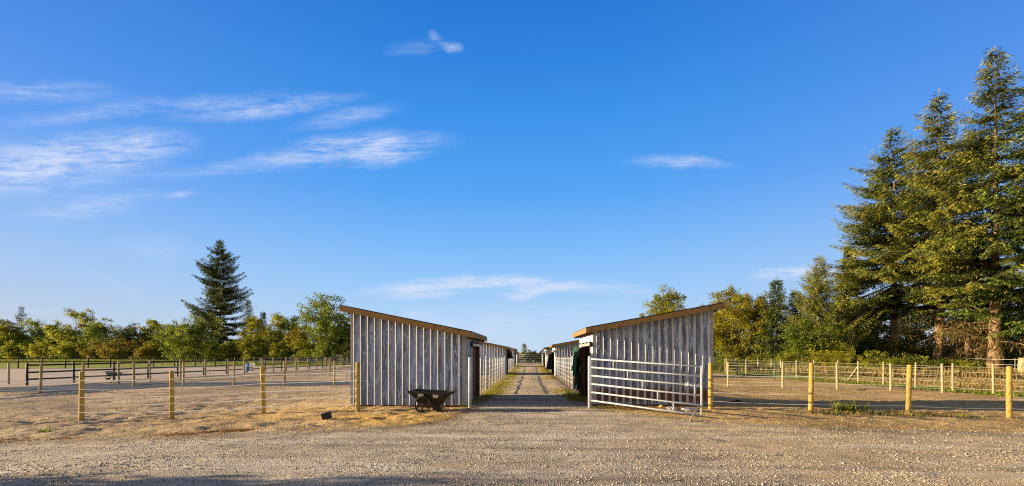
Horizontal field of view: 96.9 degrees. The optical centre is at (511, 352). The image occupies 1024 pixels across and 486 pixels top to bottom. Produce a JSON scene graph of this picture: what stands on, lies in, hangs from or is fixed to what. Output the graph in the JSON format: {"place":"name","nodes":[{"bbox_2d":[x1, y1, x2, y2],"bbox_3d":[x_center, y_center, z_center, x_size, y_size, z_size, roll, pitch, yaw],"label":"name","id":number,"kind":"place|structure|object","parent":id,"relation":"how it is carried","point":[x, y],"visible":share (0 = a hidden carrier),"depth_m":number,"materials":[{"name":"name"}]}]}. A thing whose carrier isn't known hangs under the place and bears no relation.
{"place":"outdoors","nodes":[
{"label":"outdoors","id":0,"kind":"place"},
{"bbox_2d":[0,380,349,398],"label":"dark track","id":1,"kind":"structure","parent":0,"point":[91,387],"depth_m":25.61,"materials":[{"name":"brown soil"}]},
{"bbox_2d":[0,358,349,368],"bbox_3d":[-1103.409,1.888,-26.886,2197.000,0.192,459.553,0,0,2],"label":"grass field","id":2,"kind":"structure","parent":0,"point":[23,365],"depth_m":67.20,"materials":[{"name":"green plant"}]},
{"bbox_2d":[0,322,26,357],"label":"broadleaf tree","id":3,"kind":"object","parent":2,"relation":"on","point":[4,331],"visible":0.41,"depth_m":122.88,"materials":[{"name":"green plant"}]},
{"bbox_2d":[0,340,32,359],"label":"shrub","id":4,"kind":"object","parent":2,"relation":"on","point":[10,351],"visible":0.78,"depth_m":116.69,"materials":[{"name":"green plant"}]},
{"bbox_2d":[3,305,30,348],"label":"conifer tree","id":5,"kind":"object","parent":2,"relation":"on","point":[18,318],"visible":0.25,"depth_m":127.80,"materials":[{"name":"green plant"}]},
{"bbox_2d":[0,317,56,347],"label":"broadleaf tree","id":6,"kind":"object","parent":2,"relation":"on","point":[36,329],"visible":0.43,"depth_m":122.41,"materials":[{"name":"green plant"}]},
{"bbox_2d":[18,338,58,359],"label":"shrub","id":7,"kind":"object","parent":2,"relation":"on","point":[36,352],"visible":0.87,"depth_m":112.09,"materials":[{"name":"green plant"}]},
{"bbox_2d":[28,321,72,356],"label":"broadleaf tree","id":8,"kind":"object","parent":2,"relation":"on","point":[42,338],"visible":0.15,"depth_m":121.63,"materials":[{"name":"green plant"}]},
{"bbox_2d":[45,341,85,359],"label":"shrub","id":9,"kind":"object","parent":2,"relation":"on","point":[64,349],"visible":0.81,"depth_m":109.36,"materials":[{"name":"green plant"}]},
{"bbox_2d":[42,307,108,357],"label":"broadleaf tree","id":10,"kind":"object","parent":2,"relation":"on","point":[73,333],"visible":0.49,"depth_m":119.81,"materials":[{"name":"green plant"}]},
{"bbox_2d":[75,340,112,359],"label":"shrub","id":11,"kind":"object","parent":2,"relation":"on","point":[90,353],"visible":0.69,"depth_m":105.74,"materials":[{"name":"green plant"}]},
{"bbox_2d":[73,317,122,354],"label":"broadleaf tree","id":12,"kind":"object","parent":2,"relation":"on","point":[94,330],"visible":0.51,"depth_m":112.96,"materials":[{"name":"green plant"}]},
{"bbox_2d":[0,357,234,367],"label":"rail fence","id":13,"kind":"object","parent":2,"relation":"on","point":[65,358],"visible":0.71,"depth_m":56.89,"materials":[{"name":"black paint"}]},
{"bbox_2d":[94,323,143,359],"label":"broadleaf tree","id":14,"kind":"object","parent":2,"relation":"on","point":[129,334],"visible":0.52,"depth_m":108.80,"materials":[{"name":"green plant"}]},
{"bbox_2d":[95,336,143,359],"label":"shrub","id":15,"kind":"object","parent":2,"relation":"on","point":[111,352],"visible":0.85,"depth_m":103.36,"materials":[{"name":"green plant"}]},
{"bbox_2d":[128,340,161,359],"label":"shrub","id":16,"kind":"object","parent":2,"relation":"on","point":[148,350],"visible":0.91,"depth_m":99.78,"materials":[{"name":"green plant"}]},
{"bbox_2d":[132,317,165,359],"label":"broadleaf tree","id":17,"kind":"object","parent":2,"relation":"on","point":[145,331],"visible":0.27,"depth_m":110.53,"materials":[{"name":"green plant"}]},
{"bbox_2d":[146,322,184,359],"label":"broadleaf tree","id":18,"kind":"object","parent":2,"relation":"on","point":[156,333],"visible":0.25,"depth_m":109.12,"materials":[{"name":"green plant"}]},
{"bbox_2d":[17,334,347,360],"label":"undergrowth","id":19,"kind":"object","parent":2,"relation":"on","point":[201,358],"visible":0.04,"depth_m":106.40,"materials":[{"name":"green plant"}]},
{"bbox_2d":[149,312,224,360],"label":"broadleaf tree","id":20,"kind":"object","parent":2,"relation":"on","point":[193,333],"visible":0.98,"depth_m":86.73,"materials":[{"name":"green plant"}]},
{"bbox_2d":[26,357,349,384],"bbox_3d":[-23.782,1.370,51.674,0.182,1.522,51.249,0,0,10],"label":"rail fence","id":21,"kind":"object","parent":2,"relation":"on","point":[73,364],"visible":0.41,"depth_m":33.66,"materials":[{"name":"black paint"}]},
{"bbox_2d":[197,341,225,359],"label":"shrub","id":22,"kind":"object","parent":2,"relation":"on","point":[209,357],"visible":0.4,"depth_m":91.02,"materials":[{"name":"green plant"}]},
{"bbox_2d":[181,240,252,358],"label":"fir tree","id":23,"kind":"object","parent":2,"relation":"on","point":[218,292],"visible":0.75,"depth_m":106.70,"materials":[{"name":"green plant"}]},
{"bbox_2d":[211,339,244,359],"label":"shrub","id":24,"kind":"object","parent":2,"relation":"on","point":[226,352],"visible":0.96,"depth_m":89.05,"materials":[{"name":"green plant"}]},
{"bbox_2d":[232,299,254,356],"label":"conifer tree","id":25,"kind":"object","parent":2,"relation":"on","point":[248,309],"visible":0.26,"depth_m":103.60,"materials":[{"name":"green plant"}]},
{"bbox_2d":[236,315,266,359],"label":"broadleaf tree","id":26,"kind":"object","parent":2,"relation":"on","point":[256,323],"visible":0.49,"depth_m":96.83,"materials":[{"name":"green plant"}]},
{"bbox_2d":[241,337,270,359],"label":"shrub","id":27,"kind":"object","parent":2,"relation":"on","point":[262,349],"visible":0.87,"depth_m":86.36,"materials":[{"name":"green plant"}]},
{"bbox_2d":[259,312,296,356],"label":"broadleaf tree","id":28,"kind":"object","parent":2,"relation":"on","point":[278,334],"visible":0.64,"depth_m":92.15,"materials":[{"name":"green plant"}]},
{"bbox_2d":[264,338,293,361],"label":"shrub","id":29,"kind":"object","parent":2,"relation":"on","point":[281,350],"visible":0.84,"depth_m":84.46,"materials":[{"name":"green plant"}]},
{"bbox_2d":[285,314,300,354],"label":"broadleaf tree","id":30,"kind":"object","parent":2,"relation":"on","point":[293,319],"visible":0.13,"depth_m":97.57,"materials":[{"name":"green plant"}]},
{"bbox_2d":[254,357,349,365],"bbox_3d":[-23.295,1.370,65.556,25.118,1.522,0.198,0,0,-16],"label":"rail fence","id":31,"kind":"object","parent":2,"relation":"on","point":[300,360],"visible":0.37,"depth_m":63.59,"materials":[{"name":"grey paint"}]},
{"bbox_2d":[282,325,323,361],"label":"broadleaf tree","id":32,"kind":"object","parent":2,"relation":"on","point":[296,335],"visible":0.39,"depth_m":86.13,"materials":[{"name":"green plant"}]},
{"bbox_2d":[287,338,318,361],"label":"shrub","id":33,"kind":"object","parent":2,"relation":"on","point":[305,351],"visible":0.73,"depth_m":80.64,"materials":[{"name":"green plant"}]},
{"bbox_2d":[289,291,349,352],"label":"broadleaf tree","id":34,"kind":"object","parent":2,"relation":"on","point":[322,322],"visible":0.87,"depth_m":81.49,"materials":[{"name":"green plant"}]},
{"bbox_2d":[310,341,342,363],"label":"shrub","id":35,"kind":"object","parent":2,"relation":"on","point":[323,352],"visible":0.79,"depth_m":78.33,"materials":[{"name":"green plant"}]},
{"bbox_2d":[331,324,349,356],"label":"broadleaf tree","id":36,"kind":"object","parent":2,"relation":"on","point":[347,332],"visible":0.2,"depth_m":86.43,"materials":[{"name":"green plant"}]},
{"bbox_2d":[331,340,349,362],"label":"shrub","id":37,"kind":"object","parent":2,"relation":"on","point":[346,344],"visible":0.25,"depth_m":75.13,"materials":[{"name":"green plant"}]},
{"bbox_2d":[0,407,1023,485],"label":"gravel yard","id":38,"kind":"structure","parent":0,"point":[275,468],"depth_m":7.29,"materials":[{"name":"beige gravel"}]},
{"bbox_2d":[588,356,702,421],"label":"pipe gate","id":39,"kind":"structure","parent":38,"relation":"on","point":[590,383],"depth_m":12.22,"materials":[{"name":"silver metal"}]},
{"bbox_2d":[0,353,1023,440],"bbox_3d":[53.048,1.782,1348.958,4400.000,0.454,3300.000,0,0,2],"label":"ground","id":40,"kind":"structure","parent":0,"point":[790,397],"depth_m":14.04,"materials":[{"name":"beige sand"}]},
{"bbox_2d":[0,424,314,442],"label":"straw litter","id":41,"kind":"object","parent":40,"relation":"on","point":[210,431],"visible":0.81,"depth_m":9.69,"materials":[{"name":"yellow plant"}]},
{"bbox_2d":[0,366,349,386],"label":"riding arena","id":42,"kind":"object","parent":40,"relation":"on","point":[17,377],"visible":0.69,"depth_m":39.71},
{"bbox_2d":[0,362,359,420],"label":"wire fence","id":43,"kind":"object","parent":40,"relation":"on","point":[171,396],"visible":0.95,"depth_m":12.87,"materials":[{"name":"yellow wood"}]},
{"bbox_2d":[39,361,349,392],"bbox_3d":[-15.657,1.250,25.387,15.462,1.698,3.569,0,0,-15],"label":"wire fence","id":44,"kind":"object","parent":40,"relation":"on","point":[183,366],"visible":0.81,"depth_m":26.07,"materials":[{"name":"brown wood"}]},
{"bbox_2d":[117,357,347,382],"bbox_3d":[-22.472,1.296,42.684,1.030,1.608,29.452,0,0,7],"label":"wire fence","id":45,"kind":"object","parent":40,"relation":"on","point":[180,371],"visible":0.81,"depth_m":36.05,"materials":[{"name":"brown wood"}]},
{"bbox_2d":[262,359,348,375],"bbox_3d":[-16.427,1.299,37.606,8.172,1.602,0.178,0,0,-8],"label":"wire fence","id":46,"kind":"object","parent":40,"relation":"on","point":[329,368],"visible":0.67,"depth_m":37.37,"materials":[{"name":"brown wood"}]},
{"bbox_2d":[339,304,486,407],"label":"horse shed","id":47,"kind":"structure","parent":40,"relation":"on","point":[398,358],"depth_m":13.83,"materials":[{"name":"wood"}]},
{"bbox_2d":[473,346,475,395],"bbox_3d":[-1.400,0.680,16.568,0.035,1.800,1.200,0,0,2],"label":"door","id":48,"kind":"structure","parent":47,"relation":"in","point":[474,348],"depth_m":16.67,"materials":[{"name":"brown wood"}]},
{"bbox_2d":[234,405,626,434],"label":"straw litter","id":49,"kind":"object","parent":40,"relation":"on","point":[434,421],"visible":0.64,"depth_m":10.78,"materials":[{"name":"beige plant"}]},
{"bbox_2d":[408,389,456,412],"bbox_3d":[-2.211,1.354,12.835,1.290,0.593,1.005,0,0,2],"label":"yard cart","id":50,"kind":"object","parent":40,"relation":"on","point":[436,399],"visible":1,"depth_m":12.48,"materials":[{"name":"black metal"}]},
{"bbox_2d":[468,357,471,407],"bbox_3d":[-1.248,0.945,13.435,0.099,1.610,0.104,0,0,2],"label":"gate post","id":51,"kind":"object","parent":40,"relation":"on","point":[470,382],"visible":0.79,"depth_m":13.40,"materials":[{"name":"silver metal"}]},
{"bbox_2d":[480,356,504,393],"bbox_3d":[-0.891,1.022,26.706,0.100,1.756,17.560,0,0,2],"label":"pipe fence","id":52,"kind":"object","parent":40,"relation":"on","point":[502,369],"visible":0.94,"depth_m":22.19,"materials":[{"name":"silver metal"}]},
{"bbox_2d":[480,341,510,374],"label":"horse shed","id":53,"kind":"structure","parent":40,"relation":"on","point":[489,350],"depth_m":36.08,"materials":[{"name":"white wood"}]},
{"bbox_2d":[14,400,1023,437],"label":"dirt clods","id":54,"kind":"object","parent":40,"relation":"on","point":[493,408],"visible":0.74,"depth_m":12.00,"materials":[{"name":"soil"}]},
{"bbox_2d":[469,365,587,412],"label":"gravel lane","id":55,"kind":"structure","parent":40,"relation":"on","point":[526,388],"depth_m":17.17,"materials":[{"name":"beige gravel"}]},
{"bbox_2d":[456,395,493,407],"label":"grass tufts","id":56,"kind":"object","parent":55,"relation":"on","point":[477,398],"visible":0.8,"depth_m":15.68,"materials":[{"name":"green plant"}]},
{"bbox_2d":[481,365,522,395],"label":"lane grass","id":57,"kind":"structure","parent":55,"relation":"on","point":[501,383],"depth_m":23.19,"materials":[{"name":"yellow plant"}]},
{"bbox_2d":[538,366,571,396],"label":"lane grass","id":58,"kind":"structure","parent":55,"relation":"on","point":[543,369],"depth_m":31.04,"materials":[{"name":"plant"}]},
{"bbox_2d":[523,349,537,361],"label":"bush","id":59,"kind":"object","parent":40,"relation":"on","point":[528,353],"visible":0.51,"depth_m":85.38,"materials":[{"name":"green plant"}]},
{"bbox_2d":[531,349,543,361],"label":"bush","id":60,"kind":"object","parent":40,"relation":"on","point":[537,359],"visible":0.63,"depth_m":83.44,"materials":[{"name":"green plant"}]},
{"bbox_2d":[549,340,578,375],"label":"horse shed","id":61,"kind":"structure","parent":40,"relation":"on","point":[564,350],"depth_m":34.85,"materials":[{"name":"white wood"}]},
{"bbox_2d":[555,356,573,389],"bbox_3d":[2.974,1.023,26.253,0.100,1.754,15.960,0,0,2],"label":"pipe fence","id":62,"kind":"object","parent":40,"relation":"on","point":[557,366],"visible":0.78,"depth_m":26.96,"materials":[{"name":"silver metal"}]},
{"bbox_2d":[561,391,587,401],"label":"grass tufts","id":63,"kind":"object","parent":40,"relation":"on","point":[575,397],"visible":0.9,"depth_m":16.27,"materials":[{"name":"green plant"}]},
{"bbox_2d":[595,405,698,409],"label":"grass tufts","id":64,"kind":"object","parent":40,"relation":"on","point":[612,407],"visible":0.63,"depth_m":13.34,"materials":[{"name":"plant"}]},
{"bbox_2d":[572,302,725,405],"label":"horse shed","id":65,"kind":"structure","parent":40,"relation":"on","point":[684,336],"depth_m":13.99,"materials":[{"name":"wood"}]},
{"bbox_2d":[572,356,578,393],"bbox_3d":[2.428,0.841,17.421,0.167,1.412,1.508,0,0,2],"label":"horse blanket","id":66,"kind":"object","parent":65,"relation":"hanging from","point":[575,383],"visible":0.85,"depth_m":16.90,"materials":[{"name":"black fabric"}]},
{"bbox_2d":[571,346,577,375],"bbox_3d":[2.335,0.318,17.038,0.174,1.117,1.258,0,0,2],"label":"horse blanket","id":67,"kind":"object","parent":66,"relation":"on","point":[574,363],"visible":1,"depth_m":16.71,"materials":[{"name":"green fabric"}]},
{"bbox_2d":[577,347,581,394],"bbox_3d":[2.552,0.680,17.333,0.068,1.740,1.250,0,0,2],"label":"door","id":68,"kind":"structure","parent":65,"relation":"in","point":[579,391],"depth_m":16.72,"materials":[{"name":"brown wood"}]},
{"bbox_2d":[719,362,943,392],"bbox_3d":[14.989,1.256,24.027,12.134,1.666,1.418,0,0,17],"label":"wire fence","id":69,"kind":"object","parent":40,"relation":"on","point":[890,377],"visible":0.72,"depth_m":23.69,"materials":[{"name":"brown wood"}]},
{"bbox_2d":[829,399,870,412],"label":"weed","id":70,"kind":"object","parent":40,"relation":"on","point":[845,407],"visible":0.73,"depth_m":12.46,"materials":[{"name":"green plant"}]},
{"bbox_2d":[708,363,1023,417],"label":"wire fence","id":71,"kind":"object","parent":40,"relation":"on","point":[1009,380],"visible":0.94,"depth_m":12.17,"materials":[{"name":"yellow wood"}]},
{"bbox_2d":[713,363,1023,396],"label":"grass verge","id":72,"kind":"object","parent":40,"relation":"on","point":[801,375],"depth_m":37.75,"materials":[{"name":"green plant"}]},
{"bbox_2d":[639,283,686,316],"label":"broadleaf tree","id":73,"kind":"object","parent":72,"relation":"on","point":[665,306],"visible":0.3,"depth_m":60.72,"materials":[{"name":"green plant"}]},
{"bbox_2d":[713,353,739,371],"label":"shrub","id":74,"kind":"object","parent":72,"relation":"on","point":[721,360],"visible":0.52,"depth_m":45.59,"materials":[{"name":"green plant"}]},
{"bbox_2d":[708,282,777,366],"bbox_3d":[27.382,-3.316,55.552,8.450,10.917,9.447,0,0,2],"label":"broadleaf tree","id":75,"kind":"object","parent":72,"relation":"on","point":[740,314],"visible":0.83,"depth_m":54.77,"materials":[{"name":"green plant"}]},
{"bbox_2d":[725,351,771,371],"bbox_3d":[23.848,1.009,45.215,5.220,2.325,3.441,0,0,2],"label":"shrub","id":76,"kind":"object","parent":72,"relation":"on","point":[762,363],"visible":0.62,"depth_m":44.92,"materials":[{"name":"green plant"}]},
{"bbox_2d":[741,293,774,361],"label":"conifer tree","id":77,"kind":"object","parent":72,"relation":"on","point":[754,342],"visible":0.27,"depth_m":53.71,"materials":[{"name":"green plant"}]},
{"bbox_2d":[752,275,801,365],"bbox_3d":[30.485,-3.280,52.277,5.645,11.318,5.524,0,0,2],"label":"conifer tree","id":78,"kind":"object","parent":72,"relation":"on","point":[772,319],"visible":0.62,"depth_m":51.66,"materials":[{"name":"green plant"}]},
{"bbox_2d":[766,348,808,371],"bbox_3d":[26.610,0.888,43.281,4.485,2.724,4.140,0,0,2],"label":"shrub","id":79,"kind":"object","parent":72,"relation":"on","point":[787,356],"visible":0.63,"depth_m":42.69,"materials":[{"name":"green plant"}]},
{"bbox_2d":[774,289,815,367],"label":"conifer tree","id":80,"kind":"object","parent":72,"relation":"on","point":[792,306],"visible":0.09,"depth_m":52.90,"materials":[{"name":"green plant"}]},
{"bbox_2d":[791,348,838,368],"bbox_3d":[28.022,0.866,41.707,4.122,2.660,4.187,0,0,2],"label":"shrub","id":81,"kind":"object","parent":72,"relation":"on","point":[814,357],"visible":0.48,"depth_m":41.03,"materials":[{"name":"green plant"}]},
{"bbox_2d":[777,313,853,362],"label":"broadleaf tree","id":82,"kind":"object","parent":72,"relation":"on","point":[803,342],"visible":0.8,"depth_m":45.08,"materials":[{"name":"green plant"}]},
{"bbox_2d":[776,253,885,364],"bbox_3d":[34.020,-4.454,49.867,8.841,13.364,8.066,0,0,2],"label":"conifer tree","id":83,"kind":"object","parent":72,"relation":"on","point":[812,309],"visible":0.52,"depth_m":48.89,"materials":[{"name":"green plant"}]},
{"bbox_2d":[814,326,855,364],"bbox_3d":[32.003,-0.293,45.421,4.555,4.839,4.591,0,0,-25],"label":"bush","id":84,"kind":"object","parent":72,"relation":"on","point":[833,345],"visible":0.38,"depth_m":44.31,"materials":[{"name":"green plant"}]},
{"bbox_2d":[818,346,867,374],"bbox_3d":[28.352,0.759,38.970,3.110,2.788,4.447,0,0,2],"label":"shrub","id":85,"kind":"object","parent":72,"relation":"on","point":[841,360],"visible":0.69,"depth_m":38.83,"materials":[{"name":"green plant"}]},
{"bbox_2d":[824,246,884,354],"bbox_3d":[42.052,-5.733,56.172,9.935,15.913,8.520,0,0,-29],"label":"fir tree","id":86,"kind":"object","parent":72,"relation":"on","point":[855,293],"visible":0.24,"depth_m":54.96,"materials":[{"name":"green plant"}]},
{"bbox_2d":[713,334,1023,369],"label":"undergrowth","id":87,"kind":"object","parent":72,"relation":"on","point":[905,348],"visible":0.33,"depth_m":48.27,"materials":[{"name":"green plant"}]},
{"bbox_2d":[853,350,899,372],"bbox_3d":[30.300,0.951,37.821,3.008,2.524,4.266,0,0,23],"label":"shrub","id":88,"kind":"object","parent":72,"relation":"on","point":[878,361],"visible":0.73,"depth_m":37.44,"materials":[{"name":"green plant"}]},
{"bbox_2d":[859,312,903,360],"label":"broadleaf tree","id":89,"kind":"object","parent":72,"relation":"on","point":[881,326],"visible":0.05,"depth_m":61.09,"materials":[{"name":"green plant"}]},
{"bbox_2d":[801,126,986,364],"bbox_3d":[42.215,-11.394,49.932,18.806,27.351,20.384,0,0,2],"label":"fir tree","id":90,"kind":"object","parent":72,"relation":"on","point":[882,186],"visible":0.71,"depth_m":49.12,"materials":[{"name":"green plant"}]},
{"bbox_2d":[873,352,920,375],"bbox_3d":[31.649,1.045,36.983,3.548,2.180,2.702,0,0,-29],"label":"shrub","id":91,"kind":"object","parent":72,"relation":"on","point":[903,363],"visible":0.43,"depth_m":36.50,"materials":[{"name":"green plant"}]},
{"bbox_2d":[795,376,1023,393],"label":"dry grass","id":92,"kind":"structure","parent":72,"relation":"on","point":[965,383],"depth_m":27.54,"materials":[{"name":"plant"}]},
{"bbox_2d":[878,313,954,358],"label":"broadleaf tree","id":93,"kind":"object","parent":72,"relation":"on","point":[910,320],"visible":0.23,"depth_m":60.36,"materials":[{"name":"green plant"}]},
{"bbox_2d":[827,90,1021,369],"bbox_3d":[43.288,-12.632,48.040,15.282,29.724,16.684,0,0,-41],"label":"fir tree","id":94,"kind":"object","parent":72,"relation":"on","point":[907,231],"visible":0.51,"depth_m":46.62,"materials":[{"name":"green plant"}]},
{"bbox_2d":[905,356,953,376],"bbox_3d":[33.312,1.195,36.200,3.439,1.970,2.767,0,0,2],"label":"shrub","id":95,"kind":"object","parent":72,"relation":"on","point":[935,365],"visible":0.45,"depth_m":35.80,"materials":[{"name":"green plant"}]},
{"bbox_2d":[894,46,1023,370],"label":"fir tree","id":96,"kind":"object","parent":72,"relation":"on","point":[986,156],"visible":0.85,"depth_m":41.72,"materials":[{"name":"green plant"}]},
{"bbox_2d":[927,268,1003,362],"bbox_3d":[44.103,-3.315,43.888,5.327,11.077,5.678,0,0,2],"label":"fir tree","id":97,"kind":"object","parent":72,"relation":"on","point":[962,320],"visible":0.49,"depth_m":43.66,"materials":[{"name":"green plant"}]},
{"bbox_2d":[945,357,989,376],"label":"shrub","id":98,"kind":"object","parent":72,"relation":"on","point":[965,365],"visible":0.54,"depth_m":35.31,"materials":[{"name":"green plant"}]},
{"bbox_2d":[922,74,1023,367],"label":"fir tree","id":99,"kind":"object","parent":72,"relation":"on","point":[1017,324],"visible":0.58,"depth_m":40.72,"materials":[{"name":"green plant"}]},
{"bbox_2d":[945,315,1021,367],"bbox_3d":[59.592,-2.019,57.611,8.686,9.126,9.348,0,0,37],"label":"broadleaf tree","id":100,"kind":"object","parent":72,"relation":"on","point":[971,320],"visible":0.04,"depth_m":56.16,"materials":[{"name":"green plant"}]},
{"bbox_2d":[1002,302,1023,367],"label":"broadleaf tree","id":101,"kind":"object","parent":72,"relation":"on","point":[1009,326],"visible":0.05,"depth_m":54.92,"materials":[{"name":"green plant"}]},
{"bbox_2d":[725,358,1023,393],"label":"wire fence","id":102,"kind":"object","parent":40,"relation":"on","point":[952,371],"visible":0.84,"depth_m":25.85,"materials":[{"name":"brown wood"}]},
{"bbox_2d":[803,408,1021,419],"bbox_3d":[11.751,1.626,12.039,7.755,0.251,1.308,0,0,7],"label":"grass tufts","id":103,"kind":"object","parent":40,"relation":"on","point":[897,413],"visible":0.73,"depth_m":12.07,"materials":[{"name":"plant"}]},
{"bbox_2d":[0,0,1023,352],"label":"sky","id":104,"kind":"structure","parent":0,"point":[511,173],"materials":[{"name":"blue"}]},
{"bbox_2d":[713,363,1023,378],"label":"tall grass","id":105,"kind":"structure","parent":0,"point":[900,372],"depth_m":35.64,"materials":[{"name":"plant"}]},
{"bbox_2d":[1017,358,1023,378],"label":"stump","id":106,"kind":"object","parent":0,"point":[1020,364],"visible":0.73,"depth_m":32.92,"materials":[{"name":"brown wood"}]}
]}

